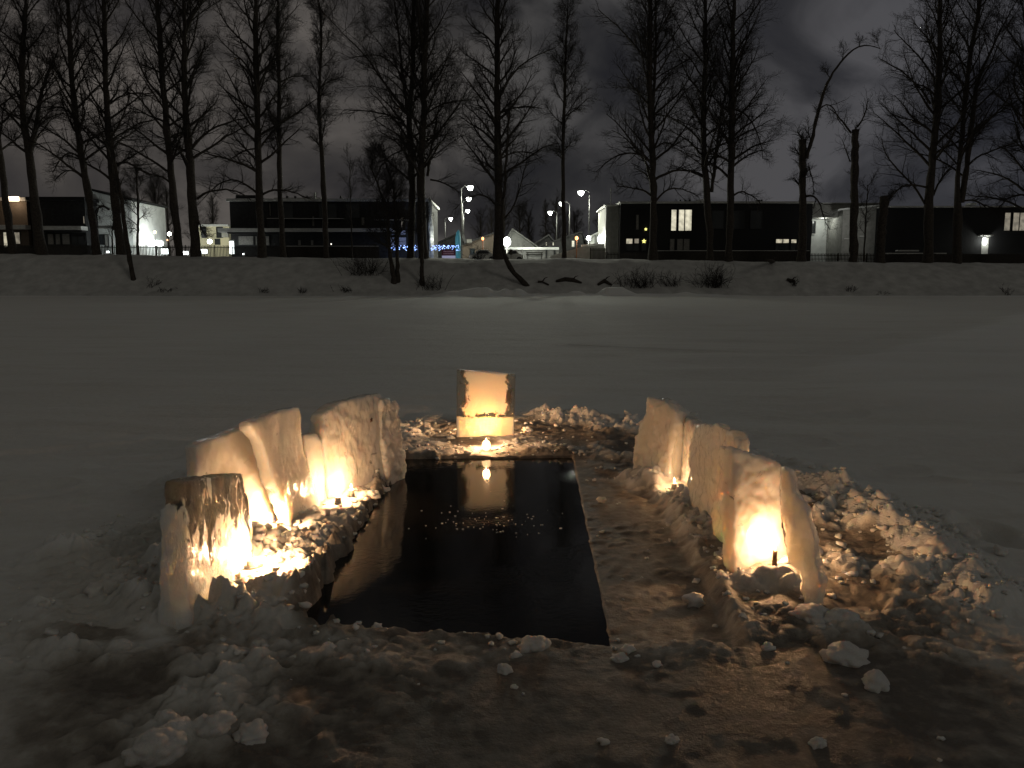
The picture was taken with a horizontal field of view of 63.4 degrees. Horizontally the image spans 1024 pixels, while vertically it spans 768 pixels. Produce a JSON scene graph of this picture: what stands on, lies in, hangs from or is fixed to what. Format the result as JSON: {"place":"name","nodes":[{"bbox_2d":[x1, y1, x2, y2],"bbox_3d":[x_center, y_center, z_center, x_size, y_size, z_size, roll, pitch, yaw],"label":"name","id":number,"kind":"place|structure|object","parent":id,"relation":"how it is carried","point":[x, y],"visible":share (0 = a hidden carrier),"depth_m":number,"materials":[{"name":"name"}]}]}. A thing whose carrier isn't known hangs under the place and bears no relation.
{"place":"outdoors","nodes":[
{"label":"outdoors","id":0,"kind":"place"},
{"bbox_2d":[307,458,609,645],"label":"water","id":1,"kind":"structure","parent":0,"point":[392,569],"depth_m":4.94,"materials":[{"name":"black liquid"}]},
{"bbox_2d":[0,287,1023,767],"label":"frozen river","id":2,"kind":"structure","parent":0,"point":[112,409],"depth_m":5.09,"materials":[{"name":"snow"}]},
{"bbox_2d":[121,727,187,767],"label":"snow lump","id":3,"kind":"object","parent":2,"relation":"on","point":[156,747],"visible":0.98,"depth_m":2.70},
{"bbox_2d":[158,473,252,629],"bbox_3d":[-1.540,0.816,4.189,0.171,0.804,0.889,0,7,3],"label":"ice slab","id":4,"kind":"object","parent":2,"relation":"on","point":[206,527],"depth_m":3.93,"materials":[{"name":"white"}]},
{"bbox_2d":[197,710,236,739],"bbox_3d":[-1.015,1.175,2.855,0.126,0.079,0.120,-1,7,-11],"label":"snow lump","id":5,"kind":"object","parent":2,"relation":"on","point":[217,724],"visible":1,"depth_m":2.83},
{"bbox_2d":[185,424,277,523],"bbox_3d":[-1.688,0.692,5.176,0.168,0.888,0.759,4,8,30],"label":"ice slab","id":6,"kind":"object","parent":2,"relation":"on","point":[230,450],"depth_m":5.08,"materials":[{"name":"white"}]},
{"bbox_2d":[232,718,268,744],"bbox_3d":[-0.903,1.221,2.893,0.136,0.078,0.106,-5,9,-37],"label":"snow lump","id":7,"kind":"object","parent":2,"relation":"on","point":[254,731],"visible":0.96,"depth_m":2.87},
{"bbox_2d":[239,407,320,525],"bbox_3d":[-1.458,0.606,5.303,0.147,0.905,0.884,1,7,11],"label":"ice slab","id":8,"kind":"object","parent":2,"relation":"on","point":[274,437],"depth_m":5.21,"materials":[{"name":"white"}]},
{"bbox_2d":[301,433,326,502],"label":"ice slab","id":9,"kind":"object","parent":2,"relation":"on","point":[312,447],"depth_m":5.85,"materials":[{"name":"white"}]},
{"bbox_2d":[309,393,385,498],"bbox_3d":[-1.224,0.526,6.333,0.178,0.854,0.859,3,8,24],"label":"ice slab","id":10,"kind":"object","parent":2,"relation":"on","point":[347,431],"depth_m":6.20,"materials":[{"name":"white"}]},
{"bbox_2d":[378,397,406,485],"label":"ice slab","id":11,"kind":"object","parent":2,"relation":"on","point":[393,454],"depth_m":6.69,"materials":[{"name":"white"}]},
{"bbox_2d":[456,369,514,436],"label":"ice slab","id":12,"kind":"object","parent":2,"relation":"on","point":[485,403],"depth_m":8.46,"materials":[{"name":"white"}]},
{"bbox_2d":[497,663,512,674],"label":"snow lump","id":13,"kind":"object","parent":2,"relation":"on","point":[504,668],"visible":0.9,"depth_m":3.40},
{"bbox_2d":[0,405,1023,761],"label":"snow crumbs","id":14,"kind":"object","parent":2,"relation":"on","point":[278,533],"visible":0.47,"depth_m":4.58,"materials":[{"name":"snow"}]},
{"bbox_2d":[517,635,550,652],"bbox_3d":[0.091,1.150,3.643,0.166,0.095,0.136,-15,-9,2],"label":"snow lump","id":15,"kind":"object","parent":2,"relation":"on","point":[538,643],"visible":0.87,"depth_m":3.61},
{"bbox_2d":[610,652,628,662],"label":"snow lump","id":16,"kind":"object","parent":2,"relation":"on","point":[620,657],"visible":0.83,"depth_m":3.52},
{"bbox_2d":[633,397,689,479],"bbox_3d":[1.192,0.512,6.671,0.225,0.816,0.528,-4,8,-28],"label":"ice slab","id":17,"kind":"object","parent":2,"relation":"on","point":[659,439],"depth_m":6.54,"materials":[{"name":"white"}]},
{"bbox_2d":[680,412,705,483],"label":"ice slab","id":18,"kind":"object","parent":2,"relation":"on","point":[693,420],"depth_m":6.39,"materials":[{"name":"white"}]},
{"bbox_2d":[687,423,749,541],"bbox_3d":[1.317,0.640,5.372,0.181,0.801,1.118,0,7,-4],"label":"ice slab","id":19,"kind":"object","parent":2,"relation":"on","point":[704,479],"depth_m":5.38,"materials":[{"name":"white"}]},
{"bbox_2d":[720,446,786,572],"bbox_3d":[1.354,0.744,4.604,0.396,0.824,0.180,-2,8,-16],"label":"ice slab","id":20,"kind":"object","parent":2,"relation":"on","point":[751,523],"depth_m":4.55,"materials":[{"name":"white"}]},
{"bbox_2d":[780,466,827,604],"bbox_3d":[1.466,0.813,4.189,0.089,0.761,0.320,-3,8,-24],"label":"ice slab","id":21,"kind":"object","parent":2,"relation":"on","point":[804,553],"depth_m":4.17,"materials":[{"name":"white"}]},
{"bbox_2d":[788,603,829,623],"bbox_3d":[1.432,1.098,3.908,0.201,0.118,0.194,7,10,43],"label":"snow lump","id":22,"kind":"object","parent":2,"relation":"on","point":[811,613],"visible":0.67,"depth_m":3.87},
{"bbox_2d":[808,736,826,749],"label":"snow lump","id":23,"kind":"object","parent":2,"relation":"on","point":[815,742],"visible":0.97,"depth_m":2.84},
{"bbox_2d":[823,608,864,622],"bbox_3d":[1.529,1.104,3.834,0.207,0.112,0.191,-1,10,8],"label":"snow lump","id":24,"kind":"object","parent":2,"relation":"on","point":[840,615],"visible":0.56,"depth_m":3.81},
{"bbox_2d":[819,641,869,667],"bbox_3d":[1.416,1.157,3.514,0.225,0.124,0.179,12,19,-8],"label":"snow lump","id":25,"kind":"object","parent":2,"relation":"on","point":[847,654],"visible":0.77,"depth_m":3.47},
{"bbox_2d":[861,669,889,692],"bbox_3d":[1.446,1.185,3.293,0.109,0.090,0.170,2,10,17],"label":"snow lump","id":26,"kind":"object","parent":2,"relation":"on","point":[875,680],"visible":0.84,"depth_m":3.25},
{"bbox_2d":[879,554,913,569],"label":"snow lump","id":27,"kind":"object","parent":2,"relation":"on","point":[893,562],"visible":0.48,"depth_m":4.49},
{"bbox_2d":[917,535,963,554],"bbox_3d":[2.404,0.918,4.630,0.275,0.147,0.208,0,-4,-39],"label":"snow lump","id":28,"kind":"object","parent":2,"relation":"on","point":[936,544],"visible":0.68,"depth_m":4.58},
{"bbox_2d":[0,254,1023,295],"bbox_3d":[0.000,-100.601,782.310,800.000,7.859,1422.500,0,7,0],"label":"river bank","id":29,"kind":"structure","parent":0,"point":[62,275],"depth_m":82.69,"materials":[{"name":"snow"}]},
{"bbox_2d":[0,196,33,253],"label":"building","id":30,"kind":"structure","parent":29,"relation":"on","point":[21,216],"depth_m":99.31,"materials":[{"name":"grey"}]},
{"bbox_2d":[0,0,57,253],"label":"bare tree","id":31,"kind":"object","parent":29,"relation":"on","point":[10,235],"visible":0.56,"depth_m":86.47,"materials":[{"name":"black plant"}]},
{"bbox_2d":[0,245,91,254],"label":"fence","id":32,"kind":"object","parent":29,"relation":"on","point":[72,249],"visible":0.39,"depth_m":91.35,"materials":[{"name":"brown wood"}]},
{"bbox_2d":[0,0,102,254],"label":"bare tree","id":33,"kind":"object","parent":29,"relation":"on","point":[40,245],"visible":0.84,"depth_m":85.18,"materials":[{"name":"black plant"}]},
{"bbox_2d":[25,197,98,254],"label":"building","id":34,"kind":"structure","parent":29,"relation":"on","point":[65,221],"depth_m":98.28,"materials":[{"name":"black"}]},
{"bbox_2d":[2,0,150,254],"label":"bare tree","id":35,"kind":"object","parent":29,"relation":"on","point":[88,194],"visible":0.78,"depth_m":85.11,"materials":[{"name":"black plant"}]},
{"bbox_2d":[33,0,168,254],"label":"bare tree","id":36,"kind":"object","parent":29,"relation":"on","point":[115,205],"visible":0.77,"depth_m":85.47,"materials":[{"name":"black plant"}]},
{"bbox_2d":[90,117,135,280],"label":"bare tree","id":37,"kind":"object","parent":29,"relation":"on","point":[123,201],"visible":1,"depth_m":80.80,"materials":[{"name":"black plant"}]},
{"bbox_2d":[92,189,167,255],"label":"building","id":38,"kind":"structure","parent":29,"relation":"on","point":[156,221],"depth_m":103.35,"materials":[{"name":"white"}]},
{"bbox_2d":[109,139,153,254],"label":"bare tree","id":39,"kind":"object","parent":29,"relation":"on","point":[135,189],"visible":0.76,"depth_m":88.11,"materials":[{"name":"black plant"}]},
{"bbox_2d":[67,0,225,255],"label":"bare tree","id":40,"kind":"object","parent":29,"relation":"on","point":[173,206],"visible":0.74,"depth_m":85.02,"materials":[{"name":"black plant"}]},
{"bbox_2d":[140,167,182,237],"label":"bare tree","id":41,"kind":"object","parent":29,"relation":"on","point":[153,199],"visible":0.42,"depth_m":117.35,"materials":[{"name":"black plant"}]},
{"bbox_2d":[100,245,230,256],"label":"fence","id":42,"kind":"object","parent":29,"relation":"on","point":[169,247],"visible":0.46,"depth_m":91.36,"materials":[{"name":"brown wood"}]},
{"bbox_2d":[157,175,189,255],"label":"bare tree","id":43,"kind":"object","parent":29,"relation":"on","point":[168,218],"visible":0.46,"depth_m":113.88,"materials":[{"name":"black plant"}]},
{"bbox_2d":[117,0,272,256],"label":"bare tree","id":44,"kind":"object","parent":29,"relation":"on","point":[194,229],"visible":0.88,"depth_m":84.64,"materials":[{"name":"black plant"}]},
{"bbox_2d":[202,186,221,223],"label":"bare tree","id":45,"kind":"object","parent":29,"relation":"on","point":[212,212],"visible":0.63,"depth_m":114.90,"materials":[{"name":"black plant"}]},
{"bbox_2d":[199,224,231,256],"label":"building","id":46,"kind":"structure","parent":29,"relation":"on","point":[223,238],"depth_m":110.44,"materials":[{"name":"beige"}]},
{"bbox_2d":[171,0,338,257],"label":"bare tree","id":47,"kind":"object","parent":29,"relation":"on","point":[255,88],"visible":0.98,"depth_m":84.34,"materials":[{"name":"brown plant"}]},
{"bbox_2d":[231,245,279,256],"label":"fence","id":48,"kind":"object","parent":29,"relation":"on","point":[271,250],"visible":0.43,"depth_m":91.38,"materials":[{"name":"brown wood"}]},
{"bbox_2d":[259,0,317,257],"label":"bare tree","id":49,"kind":"object","parent":29,"relation":"on","point":[282,245],"visible":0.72,"depth_m":86.23,"materials":[{"name":"black plant"}]},
{"bbox_2d":[297,0,356,257],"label":"bare tree","id":50,"kind":"object","parent":29,"relation":"on","point":[317,112],"visible":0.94,"depth_m":85.24,"materials":[{"name":"black plant"}]},
{"bbox_2d":[217,193,439,257],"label":"building","id":51,"kind":"structure","parent":29,"relation":"on","point":[303,221],"depth_m":98.31,"materials":[{"name":"black"}]},
{"bbox_2d":[238,236,253,244],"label":"window","id":52,"kind":"structure","parent":51,"relation":"in","point":[242,240],"depth_m":98.58,"materials":[{"name":"black"}]},
{"bbox_2d":[277,202,293,217],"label":"window","id":53,"kind":"structure","parent":51,"relation":"in","point":[288,206],"depth_m":98.14,"materials":[{"name":"black"}]},
{"bbox_2d":[318,203,336,217],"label":"window","id":54,"kind":"structure","parent":51,"relation":"in","point":[331,207],"depth_m":98.14,"materials":[{"name":"black"}]},
{"bbox_2d":[346,203,359,218],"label":"window","id":55,"kind":"structure","parent":51,"relation":"in","point":[356,214],"depth_m":98.16,"materials":[{"name":"black"}]},
{"bbox_2d":[335,143,368,257],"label":"bare tree","id":56,"kind":"object","parent":29,"relation":"on","point":[351,190],"visible":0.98,"depth_m":88.55,"materials":[{"name":"black plant"}]},
{"bbox_2d":[326,246,394,275],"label":"shrub","id":57,"kind":"object","parent":29,"relation":"on","point":[364,269],"visible":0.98,"depth_m":82.53,"materials":[{"name":"grey plant"}]},
{"bbox_2d":[349,132,420,283],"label":"bare tree","id":58,"kind":"object","parent":29,"relation":"on","point":[373,151],"visible":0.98,"depth_m":80.29,"materials":[{"name":"black plant"}]},
{"bbox_2d":[304,0,469,257],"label":"bare tree","id":59,"kind":"object","parent":29,"relation":"on","point":[412,181],"visible":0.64,"depth_m":84.77,"materials":[{"name":"black plant"}]},
{"bbox_2d":[368,127,426,282],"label":"bare tree","id":60,"kind":"object","parent":29,"relation":"on","point":[396,244],"visible":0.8,"depth_m":80.49,"materials":[{"name":"black plant"}]},
{"bbox_2d":[406,189,435,285],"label":"bare tree","id":61,"kind":"object","parent":29,"relation":"on","point":[421,237],"visible":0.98,"depth_m":81.04,"materials":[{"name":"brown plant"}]},
{"bbox_2d":[352,0,504,258],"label":"bare tree","id":62,"kind":"object","parent":29,"relation":"on","point":[425,111],"visible":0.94,"depth_m":84.00,"materials":[{"name":"black plant"}]},
{"bbox_2d":[428,197,433,257],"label":"pillar","id":63,"kind":"structure","parent":29,"relation":"on","point":[431,234],"depth_m":97.72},
{"bbox_2d":[416,271,453,290],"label":"shrub","id":64,"kind":"object","parent":29,"relation":"on","point":[432,286],"visible":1,"depth_m":80.46,"materials":[{"name":"grey plant"}]},
{"bbox_2d":[438,232,465,257],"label":"gabled house","id":65,"kind":"structure","parent":29,"relation":"on","point":[450,241],"depth_m":126.33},
{"bbox_2d":[455,230,460,257],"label":"advertising pillar","id":66,"kind":"structure","parent":29,"relation":"on","point":[458,241],"depth_m":99.46,"materials":[{"name":"teal"}]},
{"bbox_2d":[462,232,493,258],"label":"gabled house","id":67,"kind":"structure","parent":29,"relation":"on","point":[488,241],"depth_m":118.44,"materials":[{"name":"beige"}]},
{"bbox_2d":[468,207,487,239],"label":"bare tree","id":68,"kind":"object","parent":29,"relation":"on","point":[480,223],"visible":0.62,"depth_m":207.09,"materials":[{"name":"black plant"}]},
{"bbox_2d":[481,78,529,286],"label":"bare tree","id":69,"kind":"object","parent":29,"relation":"on","point":[518,277],"visible":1,"depth_m":79.68,"materials":[{"name":"black plant"}]},
{"bbox_2d":[492,190,518,237],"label":"bare tree","id":70,"kind":"object","parent":29,"relation":"on","point":[507,218],"visible":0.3,"depth_m":196.70,"materials":[{"name":"black plant"}]},
{"bbox_2d":[436,0,578,259],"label":"bare tree","id":71,"kind":"object","parent":29,"relation":"on","point":[498,81],"visible":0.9,"depth_m":84.91,"materials":[{"name":"black plant"}]},
{"bbox_2d":[506,199,529,236],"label":"bare tree","id":72,"kind":"object","parent":29,"relation":"on","point":[518,210],"visible":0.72,"depth_m":204.64,"materials":[{"name":"black plant"}]},
{"bbox_2d":[504,228,537,246],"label":"gabled house","id":73,"kind":"structure","parent":29,"relation":"on","point":[517,239],"depth_m":116.39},
{"bbox_2d":[524,205,537,241],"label":"bare tree","id":74,"kind":"object","parent":29,"relation":"on","point":[528,228],"visible":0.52,"depth_m":216.63,"materials":[{"name":"black plant"}]},
{"bbox_2d":[504,247,558,258],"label":"building","id":75,"kind":"structure","parent":29,"relation":"on","point":[548,252],"depth_m":110.66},
{"bbox_2d":[537,198,551,238],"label":"bare tree","id":76,"kind":"object","parent":29,"relation":"on","point":[545,218],"visible":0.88,"depth_m":191.55,"materials":[{"name":"black plant"}]},
{"bbox_2d":[539,190,567,239],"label":"bare tree","id":77,"kind":"object","parent":29,"relation":"on","point":[556,217],"visible":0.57,"depth_m":190.56,"materials":[{"name":"plant"}]},
{"bbox_2d":[540,231,586,252],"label":"gabled house","id":78,"kind":"structure","parent":29,"relation":"on","point":[571,242],"depth_m":120.36,"materials":[{"name":"black"}]},
{"bbox_2d":[534,0,600,257],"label":"bare tree","id":79,"kind":"object","parent":29,"relation":"on","point":[564,77],"visible":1,"depth_m":85.44,"materials":[{"name":"brown plant"}]},
{"bbox_2d":[566,207,585,233],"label":"bare tree","id":80,"kind":"object","parent":29,"relation":"on","point":[573,226],"visible":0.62,"depth_m":215.14,"materials":[{"name":"brown plant"}]},
{"bbox_2d":[550,243,603,258],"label":"ramp wall","id":81,"kind":"structure","parent":29,"relation":"on","point":[583,252],"depth_m":101.78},
{"bbox_2d":[596,190,618,258],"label":"building","id":82,"kind":"structure","parent":29,"relation":"on","point":[608,220],"depth_m":100.07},
{"bbox_2d":[606,252,647,259],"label":"fence","id":83,"kind":"object","parent":29,"relation":"on","point":[634,254],"visible":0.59,"depth_m":91.94,"materials":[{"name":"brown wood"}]},
{"bbox_2d":[611,264,667,287],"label":"shrub","id":84,"kind":"object","parent":29,"relation":"on","point":[637,283],"visible":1,"depth_m":80.70,"materials":[{"name":"brown plant"}]},
{"bbox_2d":[575,0,755,259],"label":"bare tree","id":85,"kind":"object","parent":29,"relation":"on","point":[650,29],"visible":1,"depth_m":84.42,"materials":[{"name":"brown plant"}]},
{"bbox_2d":[682,259,735,287],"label":"shrub","id":86,"kind":"object","parent":29,"relation":"on","point":[712,281],"visible":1,"depth_m":80.67,"materials":[{"name":"brown plant"}]},
{"bbox_2d":[637,0,793,260],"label":"bare tree","id":87,"kind":"object","parent":29,"relation":"on","point":[707,187],"visible":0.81,"depth_m":85.02,"materials":[{"name":"brown plant"}]},
{"bbox_2d":[617,199,814,260],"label":"building","id":88,"kind":"structure","parent":29,"relation":"on","point":[680,226],"depth_m":98.42,"materials":[{"name":"black"}]},
{"bbox_2d":[670,209,676,230],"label":"window","id":89,"kind":"structure","parent":88,"relation":"in","point":[673,211],"depth_m":98.28,"materials":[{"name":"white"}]},
{"bbox_2d":[676,238,689,249],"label":"window","id":90,"kind":"structure","parent":88,"relation":"in","point":[682,243],"depth_m":98.64,"materials":[{"name":"black"}]},
{"bbox_2d":[678,209,691,230],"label":"window","id":91,"kind":"structure","parent":88,"relation":"in","point":[684,215],"depth_m":98.28,"materials":[{"name":"beige"}]},
{"bbox_2d":[712,210,724,228],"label":"window","id":92,"kind":"structure","parent":88,"relation":"in","point":[718,216],"depth_m":98.27,"materials":[{"name":"black"}]},
{"bbox_2d":[734,210,744,228],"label":"window","id":93,"kind":"structure","parent":88,"relation":"in","point":[739,215],"depth_m":98.28,"materials":[{"name":"black"}]},
{"bbox_2d":[750,210,762,228],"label":"window","id":94,"kind":"structure","parent":88,"relation":"in","point":[756,220],"depth_m":98.28,"materials":[{"name":"black"}]},
{"bbox_2d":[672,0,789,261],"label":"bare tree","id":95,"kind":"object","parent":29,"relation":"on","point":[730,160],"visible":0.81,"depth_m":84.47,"materials":[{"name":"brown plant"}]},
{"bbox_2d":[658,250,809,261],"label":"fence","id":96,"kind":"object","parent":29,"relation":"on","point":[783,256],"visible":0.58,"depth_m":91.93,"materials":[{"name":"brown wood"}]},
{"bbox_2d":[783,29,882,261],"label":"bare tree","id":97,"kind":"object","parent":29,"relation":"on","point":[803,153],"visible":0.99,"depth_m":85.96,"materials":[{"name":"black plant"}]},
{"bbox_2d":[809,253,874,262],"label":"fence","id":98,"kind":"object","parent":29,"relation":"on","point":[841,255],"visible":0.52,"depth_m":91.95,"materials":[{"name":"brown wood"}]},
{"bbox_2d":[810,203,878,261],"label":"building","id":99,"kind":"structure","parent":29,"relation":"on","point":[818,240],"depth_m":104.28,"materials":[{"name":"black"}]},
{"bbox_2d":[821,88,877,261],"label":"bare tree","id":100,"kind":"object","parent":29,"relation":"on","point":[854,213],"visible":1,"depth_m":86.11,"materials":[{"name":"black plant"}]},
{"bbox_2d":[826,205,878,262],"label":"building","id":101,"kind":"structure","parent":29,"relation":"on","point":[837,243],"depth_m":99.70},
{"bbox_2d":[848,165,883,261],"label":"bare tree","id":102,"kind":"object","parent":29,"relation":"on","point":[866,201],"visible":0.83,"depth_m":88.63,"materials":[{"name":"brown plant"}]},
{"bbox_2d":[874,187,897,262],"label":"bare tree","id":103,"kind":"object","parent":29,"relation":"on","point":[881,232],"visible":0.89,"depth_m":86.37,"materials":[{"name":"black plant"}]},
{"bbox_2d":[858,0,1015,262],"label":"bare tree","id":104,"kind":"object","parent":29,"relation":"on","point":[937,56],"visible":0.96,"depth_m":84.95,"materials":[{"name":"brown plant"}]},
{"bbox_2d":[874,0,1023,263],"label":"bare tree","id":105,"kind":"object","parent":29,"relation":"on","point":[969,142],"visible":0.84,"depth_m":84.59,"materials":[{"name":"brown plant"}]},
{"bbox_2d":[874,203,1023,254],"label":"building","id":106,"kind":"structure","parent":29,"relation":"on","point":[982,233],"depth_m":98.47,"materials":[{"name":"black"}]},
{"bbox_2d":[1003,212,1011,230],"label":"window","id":107,"kind":"structure","parent":106,"relation":"in","point":[1007,217],"depth_m":98.31,"materials":[{"name":"beige"}]},
{"bbox_2d":[1011,212,1023,230],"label":"window","id":108,"kind":"structure","parent":106,"relation":"in","point":[1018,217],"depth_m":98.31,"materials":[{"name":"beige"}]},
{"bbox_2d":[885,254,1023,263],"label":"fence","id":109,"kind":"object","parent":29,"relation":"on","point":[973,258],"visible":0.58,"depth_m":91.97,"materials":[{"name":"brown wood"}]},
{"bbox_2d":[950,0,1023,222],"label":"bare tree","id":110,"kind":"object","parent":29,"relation":"on","point":[1020,66],"visible":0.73,"depth_m":86.83,"materials":[{"name":"brown plant"}]},
{"bbox_2d":[0,0,1023,255],"label":"sky","id":111,"kind":"structure","parent":0,"point":[808,34],"materials":[{"name":"grey"}]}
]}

